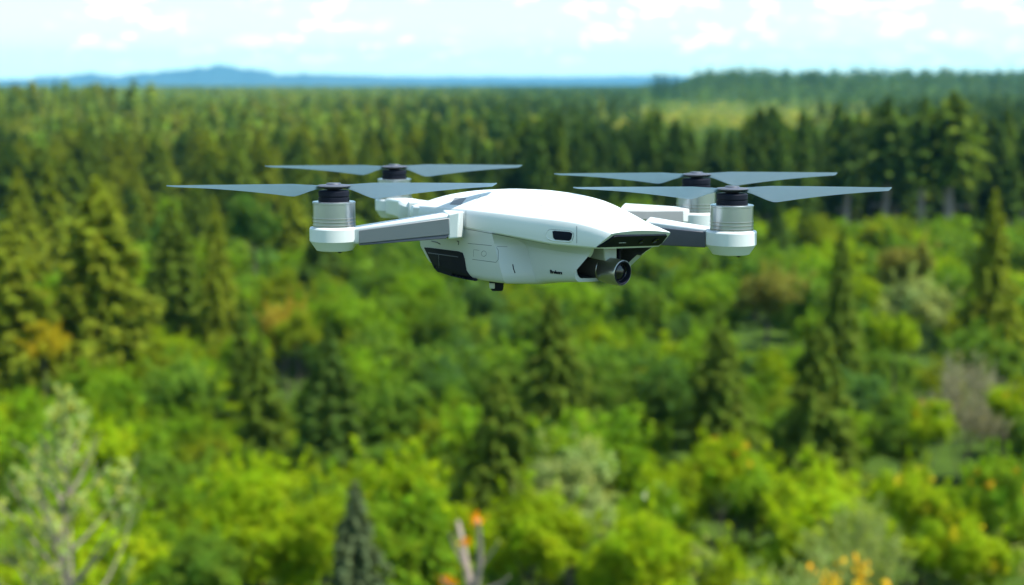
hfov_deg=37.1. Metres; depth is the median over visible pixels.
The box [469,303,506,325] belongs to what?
leafy tree
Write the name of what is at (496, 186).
spruce tree
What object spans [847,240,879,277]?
leafy tree
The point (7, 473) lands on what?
leafy tree
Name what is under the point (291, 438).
shrub
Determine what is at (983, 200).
spruce tree
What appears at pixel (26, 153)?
conifer tree
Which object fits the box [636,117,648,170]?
pine tree
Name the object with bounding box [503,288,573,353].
leafy tree
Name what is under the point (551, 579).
shrub
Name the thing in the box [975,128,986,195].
pine tree
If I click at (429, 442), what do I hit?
leafy tree
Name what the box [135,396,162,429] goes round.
leafy tree
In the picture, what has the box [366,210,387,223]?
conifer tree
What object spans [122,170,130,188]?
conifer tree
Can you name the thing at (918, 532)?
leafy tree
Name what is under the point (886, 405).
leafy tree
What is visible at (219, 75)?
hills
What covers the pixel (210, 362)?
shrub
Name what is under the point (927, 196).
pine tree
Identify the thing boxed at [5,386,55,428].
leafy tree
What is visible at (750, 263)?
leafy tree
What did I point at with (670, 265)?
shrub
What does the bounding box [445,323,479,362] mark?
leafy tree
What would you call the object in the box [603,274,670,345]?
leafy tree
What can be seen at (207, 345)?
shrub
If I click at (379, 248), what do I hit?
leafy tree
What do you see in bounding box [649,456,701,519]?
shrub
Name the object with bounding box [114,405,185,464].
shrub
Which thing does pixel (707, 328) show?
leafy tree
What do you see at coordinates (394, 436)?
shrub
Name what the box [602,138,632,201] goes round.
pine tree
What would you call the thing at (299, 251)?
leafy tree
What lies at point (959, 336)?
leafy tree
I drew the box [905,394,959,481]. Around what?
leafy tree
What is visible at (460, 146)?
pine tree
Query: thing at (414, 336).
leafy tree
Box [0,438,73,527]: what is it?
leafy tree
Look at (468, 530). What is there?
shrub
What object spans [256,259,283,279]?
shrub
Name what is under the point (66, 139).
conifer tree
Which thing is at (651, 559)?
leafy tree
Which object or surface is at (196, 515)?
leafy tree
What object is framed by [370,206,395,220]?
conifer tree
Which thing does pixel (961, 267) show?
leafy tree
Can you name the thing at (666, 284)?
shrub
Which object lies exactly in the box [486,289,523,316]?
leafy tree
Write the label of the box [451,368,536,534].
conifer tree
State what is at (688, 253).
shrub
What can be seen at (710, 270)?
leafy tree
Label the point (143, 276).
leafy tree
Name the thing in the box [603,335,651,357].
shrub
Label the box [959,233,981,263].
leafy tree
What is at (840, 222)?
leafy tree
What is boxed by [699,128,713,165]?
spruce tree
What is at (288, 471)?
shrub
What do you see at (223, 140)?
spruce tree
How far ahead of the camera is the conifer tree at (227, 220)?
174.93 m
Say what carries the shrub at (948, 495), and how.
on the ground
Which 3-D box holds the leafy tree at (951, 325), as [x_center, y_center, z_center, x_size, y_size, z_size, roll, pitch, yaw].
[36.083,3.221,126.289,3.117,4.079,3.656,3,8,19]
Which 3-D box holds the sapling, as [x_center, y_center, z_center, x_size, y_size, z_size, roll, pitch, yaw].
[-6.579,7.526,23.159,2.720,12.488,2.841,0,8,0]
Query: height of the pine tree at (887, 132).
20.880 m
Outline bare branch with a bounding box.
[436,511,509,584]
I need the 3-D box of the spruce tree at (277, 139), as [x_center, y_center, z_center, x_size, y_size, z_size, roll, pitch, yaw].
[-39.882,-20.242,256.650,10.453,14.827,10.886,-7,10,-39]
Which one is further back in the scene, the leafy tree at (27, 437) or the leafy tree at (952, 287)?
the leafy tree at (952, 287)
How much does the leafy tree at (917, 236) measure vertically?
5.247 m
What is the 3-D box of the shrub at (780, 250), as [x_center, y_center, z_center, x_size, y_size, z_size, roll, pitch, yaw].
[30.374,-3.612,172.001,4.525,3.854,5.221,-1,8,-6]
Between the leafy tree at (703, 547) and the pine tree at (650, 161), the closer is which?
the leafy tree at (703, 547)
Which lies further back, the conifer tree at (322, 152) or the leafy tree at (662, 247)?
the conifer tree at (322, 152)
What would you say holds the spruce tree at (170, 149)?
on the ground
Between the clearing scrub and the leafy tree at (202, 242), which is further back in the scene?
the clearing scrub
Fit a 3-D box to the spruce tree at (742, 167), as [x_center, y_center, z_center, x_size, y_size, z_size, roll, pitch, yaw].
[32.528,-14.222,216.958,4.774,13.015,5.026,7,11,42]
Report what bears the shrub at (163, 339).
on the ground
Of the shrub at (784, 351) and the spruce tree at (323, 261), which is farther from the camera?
the spruce tree at (323, 261)
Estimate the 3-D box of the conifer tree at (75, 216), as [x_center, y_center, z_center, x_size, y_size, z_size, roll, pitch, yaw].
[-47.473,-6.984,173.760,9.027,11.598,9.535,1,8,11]
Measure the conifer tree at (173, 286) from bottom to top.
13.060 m
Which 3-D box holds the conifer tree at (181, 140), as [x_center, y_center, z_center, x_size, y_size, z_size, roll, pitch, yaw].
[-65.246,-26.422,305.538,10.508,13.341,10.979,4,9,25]
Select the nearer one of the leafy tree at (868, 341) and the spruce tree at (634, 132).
the leafy tree at (868, 341)
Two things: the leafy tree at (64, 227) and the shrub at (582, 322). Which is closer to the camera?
the shrub at (582, 322)
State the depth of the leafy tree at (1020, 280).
128.86 m
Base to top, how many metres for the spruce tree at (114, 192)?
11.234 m
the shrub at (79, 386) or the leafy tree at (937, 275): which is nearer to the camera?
the shrub at (79, 386)
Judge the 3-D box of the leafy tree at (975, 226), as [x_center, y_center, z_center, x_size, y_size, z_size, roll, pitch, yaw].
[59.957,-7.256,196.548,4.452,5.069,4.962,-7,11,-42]
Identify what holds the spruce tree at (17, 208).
on the ground
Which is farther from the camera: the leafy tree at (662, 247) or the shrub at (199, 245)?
the leafy tree at (662, 247)
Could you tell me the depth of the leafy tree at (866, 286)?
134.99 m
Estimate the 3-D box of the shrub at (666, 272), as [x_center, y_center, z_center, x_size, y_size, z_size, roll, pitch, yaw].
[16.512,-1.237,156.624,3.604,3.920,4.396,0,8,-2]
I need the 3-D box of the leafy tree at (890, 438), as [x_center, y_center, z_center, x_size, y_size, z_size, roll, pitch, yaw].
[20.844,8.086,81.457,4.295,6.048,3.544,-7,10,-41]
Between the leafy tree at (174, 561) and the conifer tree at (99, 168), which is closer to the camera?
the leafy tree at (174, 561)
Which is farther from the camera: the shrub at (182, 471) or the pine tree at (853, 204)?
the pine tree at (853, 204)
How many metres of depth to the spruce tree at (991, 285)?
112.16 m
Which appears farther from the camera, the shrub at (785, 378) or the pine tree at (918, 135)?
the pine tree at (918, 135)
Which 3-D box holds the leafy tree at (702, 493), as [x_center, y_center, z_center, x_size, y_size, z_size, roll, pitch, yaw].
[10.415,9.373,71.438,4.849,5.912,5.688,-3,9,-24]
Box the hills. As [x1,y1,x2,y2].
[0,64,885,85]
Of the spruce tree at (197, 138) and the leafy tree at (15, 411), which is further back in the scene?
the spruce tree at (197, 138)
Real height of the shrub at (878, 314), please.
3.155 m
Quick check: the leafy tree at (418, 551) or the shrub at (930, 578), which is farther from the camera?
the shrub at (930, 578)
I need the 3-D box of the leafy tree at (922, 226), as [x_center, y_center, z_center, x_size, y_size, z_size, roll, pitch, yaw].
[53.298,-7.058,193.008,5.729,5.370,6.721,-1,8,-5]
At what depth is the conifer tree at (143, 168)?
267.46 m
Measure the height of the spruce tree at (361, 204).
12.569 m
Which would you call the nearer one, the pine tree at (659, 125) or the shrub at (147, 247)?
the shrub at (147, 247)
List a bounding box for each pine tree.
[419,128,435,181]
[423,119,447,148]
[456,136,470,182]
[473,143,496,190]
[491,147,504,188]
[492,140,496,154]
[495,135,519,188]
[503,134,523,171]
[514,116,525,148]
[519,123,542,188]
[525,117,573,190]
[531,115,543,128]
[541,120,547,130]
[569,140,600,198]
[575,123,604,179]
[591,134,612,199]
[597,142,638,206]
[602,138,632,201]
[605,126,616,172]
[606,125,625,170]
[630,116,665,201]
[635,112,668,204]
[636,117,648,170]
[637,107,670,204]
[637,108,653,201]
[648,117,697,206]
[665,129,695,205]
[694,138,701,167]
[707,122,728,163]
[714,134,748,199]
[716,150,748,195]
[737,114,753,155]
[742,130,761,193]
[746,147,772,221]
[750,133,773,228]
[752,106,769,140]
[760,105,778,224]
[761,133,800,214]
[763,113,795,214]
[765,104,776,127]
[784,121,789,133]
[786,126,814,210]
[814,123,824,153]
[818,111,875,224]
[830,105,844,143]
[835,147,863,223]
[852,110,868,220]
[856,140,882,222]
[857,95,916,217]
[857,114,876,218]
[873,125,918,223]
[893,96,946,223]
[907,143,932,227]
[908,90,997,221]
[953,167,976,200]
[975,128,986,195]
[977,123,1011,188]
[980,133,1009,207]
[997,120,1023,220]
[997,154,1023,226]
[1009,131,1018,155]
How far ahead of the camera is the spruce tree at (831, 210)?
220.03 m
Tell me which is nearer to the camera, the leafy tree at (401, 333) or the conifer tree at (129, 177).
the leafy tree at (401, 333)
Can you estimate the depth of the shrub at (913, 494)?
58.00 m
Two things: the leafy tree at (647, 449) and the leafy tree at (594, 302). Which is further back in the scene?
the leafy tree at (594, 302)
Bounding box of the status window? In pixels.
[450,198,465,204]
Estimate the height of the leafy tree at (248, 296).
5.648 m
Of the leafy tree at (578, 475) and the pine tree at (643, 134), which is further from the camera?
the pine tree at (643, 134)
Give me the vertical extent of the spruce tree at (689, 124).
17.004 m
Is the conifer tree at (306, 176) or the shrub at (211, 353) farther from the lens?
the conifer tree at (306, 176)
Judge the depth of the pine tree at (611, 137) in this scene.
254.24 m
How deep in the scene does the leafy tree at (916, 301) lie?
112.46 m
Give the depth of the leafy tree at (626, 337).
113.64 m
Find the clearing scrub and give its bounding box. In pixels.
[564,98,974,164]
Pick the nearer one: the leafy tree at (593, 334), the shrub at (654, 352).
the shrub at (654, 352)
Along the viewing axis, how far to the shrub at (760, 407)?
93.05 m
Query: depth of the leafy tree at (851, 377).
92.79 m
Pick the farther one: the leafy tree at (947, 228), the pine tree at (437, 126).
the pine tree at (437, 126)
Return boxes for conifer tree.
[0,123,7,145]
[0,141,28,234]
[0,223,90,397]
[13,141,32,197]
[20,142,70,233]
[21,143,33,165]
[42,177,167,377]
[45,143,64,185]
[57,180,135,266]
[58,126,74,150]
[58,143,68,159]
[61,131,100,190]
[61,176,128,261]
[68,127,82,152]
[83,154,106,196]
[104,154,128,199]
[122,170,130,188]
[137,196,204,344]
[138,157,151,178]
[169,128,188,175]
[169,152,196,200]
[176,131,226,203]
[181,184,210,226]
[206,143,274,218]
[209,147,271,247]
[220,333,298,476]
[222,211,256,273]
[248,141,281,183]
[262,196,288,255]
[265,196,310,261]
[273,151,325,220]
[279,138,331,196]
[283,321,377,491]
[284,132,293,154]
[286,121,321,163]
[314,137,324,155]
[317,139,331,164]
[323,127,355,164]
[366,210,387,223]
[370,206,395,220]
[376,129,402,163]
[392,173,430,219]
[398,134,406,147]
[399,147,430,178]
[402,125,421,150]
[418,127,424,137]
[418,175,435,200]
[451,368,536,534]
[668,312,774,464]
[691,253,713,284]
[720,262,731,282]
[761,319,883,494]
[791,203,815,251]
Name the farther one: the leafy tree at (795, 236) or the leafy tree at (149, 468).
the leafy tree at (795, 236)
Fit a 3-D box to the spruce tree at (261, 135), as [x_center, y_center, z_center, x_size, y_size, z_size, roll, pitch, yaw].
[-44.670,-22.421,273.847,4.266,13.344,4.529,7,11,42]
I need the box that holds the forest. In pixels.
[0,65,1023,584]
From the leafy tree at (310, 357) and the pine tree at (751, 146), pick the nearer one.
the leafy tree at (310, 357)
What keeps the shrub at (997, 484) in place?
on the ground
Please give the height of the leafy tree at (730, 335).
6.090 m
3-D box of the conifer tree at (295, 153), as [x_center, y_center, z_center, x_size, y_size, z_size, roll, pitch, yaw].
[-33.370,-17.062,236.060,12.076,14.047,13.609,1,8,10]
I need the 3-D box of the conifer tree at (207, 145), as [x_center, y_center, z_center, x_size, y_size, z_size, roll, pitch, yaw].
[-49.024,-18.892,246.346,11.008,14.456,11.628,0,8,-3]
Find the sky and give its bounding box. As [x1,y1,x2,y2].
[0,0,1023,79]
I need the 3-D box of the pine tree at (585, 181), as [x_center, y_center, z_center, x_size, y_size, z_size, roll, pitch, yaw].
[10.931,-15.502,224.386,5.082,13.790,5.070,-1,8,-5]
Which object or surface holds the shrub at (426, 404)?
on the ground
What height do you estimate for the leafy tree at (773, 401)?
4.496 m
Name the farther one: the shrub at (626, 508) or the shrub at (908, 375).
the shrub at (908, 375)
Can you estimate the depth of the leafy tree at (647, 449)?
80.33 m
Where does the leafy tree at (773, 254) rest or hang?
on the ground
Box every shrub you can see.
[0,385,48,404]
[0,390,14,431]
[0,390,25,412]
[7,391,56,410]
[32,368,76,401]
[45,262,68,277]
[59,396,89,419]
[60,360,133,399]
[64,420,126,431]
[67,357,141,389]
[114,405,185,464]
[126,243,176,273]
[132,373,166,418]
[136,244,150,263]
[148,331,203,349]
[149,317,174,337]
[154,442,235,511]
[163,493,220,537]
[172,335,206,354]
[175,427,237,469]
[181,420,234,448]
[185,361,231,407]
[189,341,218,356]
[190,240,206,255]
[190,340,237,370]
[198,357,234,385]
[200,239,250,278]
[203,392,237,416]
[208,401,284,439]
[216,327,268,371]
[225,429,298,466]
[225,458,301,483]
[231,412,245,439]
[235,262,264,282]
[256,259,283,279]
[263,308,303,364]
[269,251,287,266]
[279,424,306,457]
[284,398,306,430]
[285,441,371,473]
[298,285,348,303]
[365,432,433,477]
[373,433,404,474]
[384,407,456,461]
[400,381,438,413]
[403,343,437,386]
[432,438,521,515]
[446,485,497,578]
[453,561,521,584]
[464,312,492,345]
[470,552,549,584]
[539,511,645,584]
[569,305,609,335]
[578,316,643,345]
[586,408,636,442]
[588,476,707,549]
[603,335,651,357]
[628,334,666,370]
[629,479,684,524]
[633,411,675,461]
[641,249,673,279]
[641,365,664,420]
[643,255,688,279]
[647,338,681,350]
[647,451,683,476]
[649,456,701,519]
[651,329,692,364]
[653,274,677,296]
[655,519,696,550]
[656,262,680,296]
[661,385,697,434]
[665,482,708,520]
[671,456,715,511]
[685,247,699,260]
[689,421,752,554]
[706,540,802,584]
[718,530,773,561]
[733,366,772,403]
[733,536,888,584]
[737,347,770,379]
[739,540,782,566]
[744,392,774,417]
[744,397,761,409]
[746,351,760,358]
[746,402,775,451]
[746,450,788,481]
[747,362,795,405]
[753,213,767,228]
[759,336,800,356]
[760,419,790,454]
[767,357,785,380]
[769,244,798,256]
[769,360,796,402]
[781,342,804,360]
[795,492,919,584]
[824,272,877,297]
[855,252,883,293]
[857,313,902,363]
[870,445,962,584]
[871,301,908,323]
[889,350,923,391]
[900,386,915,394]
[904,359,933,392]
[911,519,1023,584]
[912,346,1022,486]
[913,376,923,394]
[918,488,1023,584]
[923,247,960,280]
[928,479,964,504]
[936,348,947,363]
[944,485,975,517]
[959,437,1023,582]
[1010,326,1023,347]
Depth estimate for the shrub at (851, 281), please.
141.06 m
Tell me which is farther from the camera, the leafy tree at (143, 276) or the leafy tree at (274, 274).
the leafy tree at (274, 274)
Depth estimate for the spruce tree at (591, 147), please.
244.59 m
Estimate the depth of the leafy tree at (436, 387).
93.83 m
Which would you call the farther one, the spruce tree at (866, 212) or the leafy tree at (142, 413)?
the spruce tree at (866, 212)
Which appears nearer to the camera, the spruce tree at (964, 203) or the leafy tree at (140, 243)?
the leafy tree at (140, 243)
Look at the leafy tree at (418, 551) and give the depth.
55.20 m
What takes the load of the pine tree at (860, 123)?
on the ground
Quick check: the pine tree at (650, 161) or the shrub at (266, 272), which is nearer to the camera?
the shrub at (266, 272)
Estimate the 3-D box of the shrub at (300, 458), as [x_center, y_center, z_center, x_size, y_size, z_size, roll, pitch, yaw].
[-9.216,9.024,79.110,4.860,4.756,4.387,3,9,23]
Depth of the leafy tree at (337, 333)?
113.48 m
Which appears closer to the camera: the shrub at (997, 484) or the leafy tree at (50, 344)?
the shrub at (997, 484)
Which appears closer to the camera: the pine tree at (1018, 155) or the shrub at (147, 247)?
the shrub at (147, 247)
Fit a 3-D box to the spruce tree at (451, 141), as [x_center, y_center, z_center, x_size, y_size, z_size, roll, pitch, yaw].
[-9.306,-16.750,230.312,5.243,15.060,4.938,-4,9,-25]
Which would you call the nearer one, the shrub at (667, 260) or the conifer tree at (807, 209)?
the shrub at (667, 260)
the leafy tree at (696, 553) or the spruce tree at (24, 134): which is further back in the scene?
the spruce tree at (24, 134)
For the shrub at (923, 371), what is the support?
on the ground
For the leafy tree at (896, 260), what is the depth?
127.31 m
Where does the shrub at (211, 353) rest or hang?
on the ground
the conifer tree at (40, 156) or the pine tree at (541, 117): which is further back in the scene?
the pine tree at (541, 117)
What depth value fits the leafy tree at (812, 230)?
178.06 m
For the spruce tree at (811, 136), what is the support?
on the ground
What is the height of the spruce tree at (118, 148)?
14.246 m
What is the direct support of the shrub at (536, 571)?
on the ground
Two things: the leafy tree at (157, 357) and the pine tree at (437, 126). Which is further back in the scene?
the pine tree at (437, 126)
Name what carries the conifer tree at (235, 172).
on the ground
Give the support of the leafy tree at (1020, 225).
on the ground
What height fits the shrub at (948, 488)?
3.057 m
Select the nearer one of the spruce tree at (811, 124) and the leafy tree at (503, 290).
the leafy tree at (503, 290)
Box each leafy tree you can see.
[0,390,110,478]
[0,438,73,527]
[0,446,114,531]
[0,454,60,497]
[0,490,99,575]
[0,513,62,542]
[0,527,138,584]
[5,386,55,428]
[14,318,71,404]
[27,496,181,584]
[28,489,117,557]
[30,271,60,299]
[45,285,66,303]
[47,214,73,237]
[56,405,150,486]
[71,324,162,342]
[72,370,157,433]
[76,461,163,530]
[79,417,132,443]
[94,528,173,584]
[104,431,177,523]
[109,500,201,555]
[127,327,190,426]
[127,415,174,511]
[128,238,156,259]
[130,271,159,324]
[131,335,203,382]
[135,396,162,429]
[137,260,152,282]
[140,261,156,282]
[141,343,230,418]
[142,435,328,584]
[143,214,180,243]
[144,515,257,584]
[155,193,182,215]
[159,521,241,584]
[162,401,215,449]
[162,485,217,538]
[175,492,212,540]
[184,246,205,279]
[187,233,207,266]
[204,487,276,583]
[206,449,310,584]
[217,325,270,361]
[222,192,285,275]
[227,263,275,308]
[229,277,260,327]
[231,446,298,482]
[245,297,313,388]
[247,513,377,584]
[249,267,304,314]
[254,286,311,401]
[269,304,323,391]
[272,248,307,269]
[273,265,301,281]
[273,477,372,584]
[274,454,388,584]
[278,255,306,275]
[281,458,346,515]
[285,379,306,420]
[289,445,360,495]
[290,240,308,258]
[294,337,320,366]
[295,289,339,351]
[296,372,313,395]
[306,267,344,294]
[307,268,360,304]
[308,282,386,340]
[310,283,352,306]
[311,313,351,344]
[315,368,378,423]
[337,221,378,270]
[337,251,379,283]
[340,347,390,383]
[341,342,405,406]
[343,308,420,381]
[344,270,378,294]
[345,433,468,537]
[349,276,378,303]
[351,409,377,450]
[353,360,434,452]
[357,310,401,348]
[360,253,405,301]
[361,293,387,318]
[364,309,411,347]
[367,479,464,584]
[368,242,398,266]
[373,241,425,272]
[379,280,421,356]
[386,271,446,302]
[389,259,435,296]
[393,275,452,355]
[402,306,431,355]
[403,241,420,252]
[406,343,469,380]
[406,399,471,473]
[410,257,450,280]
[415,283,469,348]
[420,350,498,400]
[421,364,479,404]
[425,287,487,353]
[426,403,531,474]
[428,379,468,419]
[443,277,508,321]
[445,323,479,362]
[446,275,506,297]
[448,331,518,378]
[451,325,489,348]
[460,340,531,425]
[463,280,517,314]
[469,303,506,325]
[473,466,607,584]
[485,333,538,428]
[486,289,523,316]
[486,314,515,346]
[501,284,547,320]
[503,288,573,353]
[505,282,570,299]
[505,284,536,298]
[510,418,624,584]
[513,414,559,465]
[514,299,583,353]
[521,284,551,308]
[523,399,654,550]
[541,297,581,332]
[543,282,595,321]
[565,282,610,320]
[565,481,711,584]
[570,337,637,374]
[576,343,651,428]
[577,317,624,354]
[577,362,596,420]
[586,281,609,288]
[589,333,627,362]
[590,345,626,364]
[594,284,624,320]
[598,314,650,350]
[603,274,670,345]
[603,425,652,502]
[611,452,697,528]
[612,194,658,207]
[617,249,654,287]
[621,348,694,428]
[636,248,665,280]
[652,245,687,257]
[652,309,703,345]
[655,245,688,263]
[659,326,709,380]
[661,329,692,355]
[662,531,720,584]
[664,424,783,550]
[665,256,698,295]
[669,267,740,326]
[676,248,726,279]
[676,379,697,417]
[676,540,705,560]
[682,266,713,290]
[684,278,753,335]
[688,321,735,357]
[692,318,747,371]
[693,265,736,288]
[695,522,779,584]
[697,247,725,271]
[709,446,795,543]
[723,241,758,275]
[728,243,792,316]
[731,256,817,351]
[736,257,775,320]
[750,346,787,378]
[751,240,789,270]
[753,225,768,246]
[755,381,797,424]
[757,460,938,584]
[758,444,888,527]
[759,397,800,453]
[762,230,798,246]
[763,479,815,576]
[768,268,815,345]
[779,272,832,334]
[779,348,857,380]
[782,209,801,234]
[787,246,834,282]
[788,244,819,259]
[788,306,824,342]
[795,213,844,246]
[797,262,830,340]
[802,304,874,362]
[806,236,870,280]
[813,223,848,248]
[826,217,851,240]
[836,364,883,395]
[840,407,881,465]
[841,369,890,467]
[846,216,892,255]
[846,376,897,412]
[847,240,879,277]
[849,264,881,310]
[852,292,876,313]
[853,212,915,252]
[854,340,898,389]
[857,310,885,353]
[862,389,929,480]
[865,368,931,480]
[866,310,921,395]
[870,211,895,223]
[870,261,965,368]
[874,228,942,298]
[875,223,929,295]
[881,483,976,584]
[895,232,941,262]
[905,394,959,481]
[907,216,956,234]
[907,229,943,244]
[913,215,961,238]
[914,351,969,442]
[918,231,970,269]
[926,259,970,287]
[929,266,976,303]
[931,312,964,339]
[933,274,971,308]
[937,323,1023,391]
[938,315,1017,396]
[938,353,976,383]
[939,254,974,292]
[942,214,971,235]
[949,297,968,329]
[949,459,1023,550]
[952,387,1023,466]
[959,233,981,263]
[967,217,984,234]
[970,266,1023,326]
[970,287,1021,325]
[984,374,1023,466]
[1003,226,1023,243]
[1004,233,1023,276]
[1006,215,1023,234]
[1009,371,1023,410]
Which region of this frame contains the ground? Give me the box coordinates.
[0,83,1023,584]
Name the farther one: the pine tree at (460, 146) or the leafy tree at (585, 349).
the pine tree at (460, 146)
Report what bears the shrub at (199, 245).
on the ground
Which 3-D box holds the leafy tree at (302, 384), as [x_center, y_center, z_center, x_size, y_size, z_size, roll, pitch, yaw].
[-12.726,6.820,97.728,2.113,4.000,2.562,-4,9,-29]
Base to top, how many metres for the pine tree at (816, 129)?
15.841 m
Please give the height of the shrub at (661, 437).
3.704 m
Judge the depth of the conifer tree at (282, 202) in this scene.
181.83 m
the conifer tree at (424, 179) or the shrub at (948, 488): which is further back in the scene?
the conifer tree at (424, 179)
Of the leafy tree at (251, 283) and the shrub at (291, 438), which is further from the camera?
the leafy tree at (251, 283)
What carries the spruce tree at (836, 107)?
on the ground
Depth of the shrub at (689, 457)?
78.62 m
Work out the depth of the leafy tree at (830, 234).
173.12 m
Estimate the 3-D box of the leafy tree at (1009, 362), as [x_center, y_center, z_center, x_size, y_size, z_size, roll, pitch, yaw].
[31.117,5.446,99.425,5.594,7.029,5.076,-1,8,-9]
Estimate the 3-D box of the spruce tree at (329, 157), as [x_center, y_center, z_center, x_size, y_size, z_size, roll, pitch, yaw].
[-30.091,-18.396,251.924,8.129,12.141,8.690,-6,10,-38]
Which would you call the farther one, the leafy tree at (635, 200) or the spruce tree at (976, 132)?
the spruce tree at (976, 132)
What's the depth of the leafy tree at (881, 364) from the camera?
104.34 m
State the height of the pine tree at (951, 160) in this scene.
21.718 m
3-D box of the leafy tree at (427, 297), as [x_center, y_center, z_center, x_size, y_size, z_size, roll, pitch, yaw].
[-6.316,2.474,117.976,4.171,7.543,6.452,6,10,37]
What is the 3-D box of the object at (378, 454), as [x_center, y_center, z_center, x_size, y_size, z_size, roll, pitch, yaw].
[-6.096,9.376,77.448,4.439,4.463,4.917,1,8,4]
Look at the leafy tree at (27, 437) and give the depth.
71.28 m
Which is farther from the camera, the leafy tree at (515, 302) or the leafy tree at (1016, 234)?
the leafy tree at (1016, 234)
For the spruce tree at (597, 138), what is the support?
on the ground
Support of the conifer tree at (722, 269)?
on the ground
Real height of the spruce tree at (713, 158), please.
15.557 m
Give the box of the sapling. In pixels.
[0,383,153,584]
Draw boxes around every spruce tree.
[0,168,63,286]
[7,127,23,147]
[22,131,26,144]
[25,134,33,151]
[29,198,37,223]
[32,163,68,271]
[32,198,63,228]
[54,153,85,218]
[104,130,126,168]
[106,175,123,216]
[118,184,142,235]
[122,192,151,250]
[123,168,158,215]
[131,132,149,171]
[139,131,181,205]
[140,195,161,245]
[144,133,149,145]
[150,144,183,191]
[168,142,176,162]
[177,133,193,179]
[178,195,193,226]
[181,128,203,168]
[183,182,227,251]
[188,151,223,213]
[188,198,240,348]
[194,198,209,240]
[218,130,228,154]
[223,292,255,414]
[246,131,269,158]
[250,149,284,204]
[251,144,283,238]
[260,130,266,143]
[267,128,287,162]
[270,144,283,167]
[280,131,302,181]
[288,172,312,233]
[293,239,352,301]
[306,170,323,224]
[312,151,327,178]
[317,481,394,584]
[322,145,335,182]
[327,135,355,189]
[343,129,355,157]
[349,145,378,196]
[349,157,378,222]
[354,140,365,175]
[357,124,378,155]
[363,155,396,221]
[368,132,380,164]
[372,138,398,180]
[374,123,385,152]
[414,134,425,163]
[419,115,436,163]
[429,129,466,197]
[447,132,462,189]
[448,131,468,176]
[450,139,469,191]
[464,134,482,191]
[465,136,482,180]
[471,162,499,190]
[480,140,492,163]
[489,147,493,164]
[504,121,530,188]
[509,294,608,438]
[520,118,555,190]
[550,125,571,192]
[551,114,575,192]
[552,109,565,128]
[566,118,584,193]
[588,141,594,192]
[592,133,609,201]
[608,127,645,202]
[631,118,638,150]
[636,110,663,204]
[660,196,671,205]
[682,128,695,164]
[683,118,700,165]
[686,130,699,171]
[695,135,725,187]
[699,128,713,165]
[723,128,734,157]
[737,147,748,200]
[741,117,774,224]
[759,206,795,252]
[783,108,823,240]
[804,116,823,170]
[805,128,826,214]
[809,133,830,223]
[809,227,871,436]
[818,128,857,224]
[820,127,828,155]
[826,103,840,133]
[842,203,861,223]
[860,105,877,215]
[860,128,878,225]
[871,107,927,230]
[916,167,954,224]
[944,188,1023,385]
[953,132,983,222]
[954,177,979,219]
[955,116,997,216]
[970,114,984,212]
[971,148,1019,228]
[1002,111,1017,159]
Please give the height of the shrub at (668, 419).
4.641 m
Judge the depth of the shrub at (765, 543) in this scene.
63.00 m
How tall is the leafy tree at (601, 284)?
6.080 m
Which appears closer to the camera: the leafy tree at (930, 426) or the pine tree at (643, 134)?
the leafy tree at (930, 426)
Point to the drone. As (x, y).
(497, 239)
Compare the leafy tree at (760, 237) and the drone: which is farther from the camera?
the leafy tree at (760, 237)
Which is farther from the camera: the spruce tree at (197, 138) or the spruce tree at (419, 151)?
the spruce tree at (197, 138)
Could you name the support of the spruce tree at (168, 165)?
on the ground
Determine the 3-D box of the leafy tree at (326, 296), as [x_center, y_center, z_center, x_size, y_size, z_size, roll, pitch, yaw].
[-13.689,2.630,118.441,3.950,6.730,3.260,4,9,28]
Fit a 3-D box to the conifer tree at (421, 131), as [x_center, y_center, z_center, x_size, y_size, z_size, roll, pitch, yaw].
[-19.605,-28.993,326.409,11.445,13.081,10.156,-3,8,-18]
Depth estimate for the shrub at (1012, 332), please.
123.14 m
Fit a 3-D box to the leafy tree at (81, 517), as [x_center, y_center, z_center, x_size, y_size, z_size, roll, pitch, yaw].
[-17.513,10.768,61.400,4.476,6.334,6.150,4,9,26]
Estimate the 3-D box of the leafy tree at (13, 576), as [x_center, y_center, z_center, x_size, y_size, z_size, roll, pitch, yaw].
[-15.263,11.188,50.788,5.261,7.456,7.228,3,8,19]
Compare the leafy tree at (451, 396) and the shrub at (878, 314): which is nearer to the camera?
the leafy tree at (451, 396)
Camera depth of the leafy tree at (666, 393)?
86.57 m
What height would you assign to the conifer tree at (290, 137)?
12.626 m
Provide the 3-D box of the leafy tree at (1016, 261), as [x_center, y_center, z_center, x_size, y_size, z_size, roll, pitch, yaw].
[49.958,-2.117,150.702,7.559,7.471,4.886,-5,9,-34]
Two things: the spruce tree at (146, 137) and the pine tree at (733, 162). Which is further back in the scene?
the spruce tree at (146, 137)
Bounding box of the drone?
[166,164,891,290]
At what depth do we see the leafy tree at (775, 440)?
85.15 m
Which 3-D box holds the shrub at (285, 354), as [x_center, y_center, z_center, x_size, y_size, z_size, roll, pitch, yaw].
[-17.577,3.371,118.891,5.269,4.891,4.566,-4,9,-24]
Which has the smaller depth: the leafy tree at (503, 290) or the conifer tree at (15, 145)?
the leafy tree at (503, 290)
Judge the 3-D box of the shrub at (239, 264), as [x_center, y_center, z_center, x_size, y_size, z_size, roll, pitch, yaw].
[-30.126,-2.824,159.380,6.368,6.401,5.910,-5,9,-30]
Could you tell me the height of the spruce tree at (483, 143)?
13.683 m
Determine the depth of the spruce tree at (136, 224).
170.44 m
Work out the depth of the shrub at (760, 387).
98.29 m
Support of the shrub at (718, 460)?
on the ground
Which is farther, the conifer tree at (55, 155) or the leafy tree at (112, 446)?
the conifer tree at (55, 155)

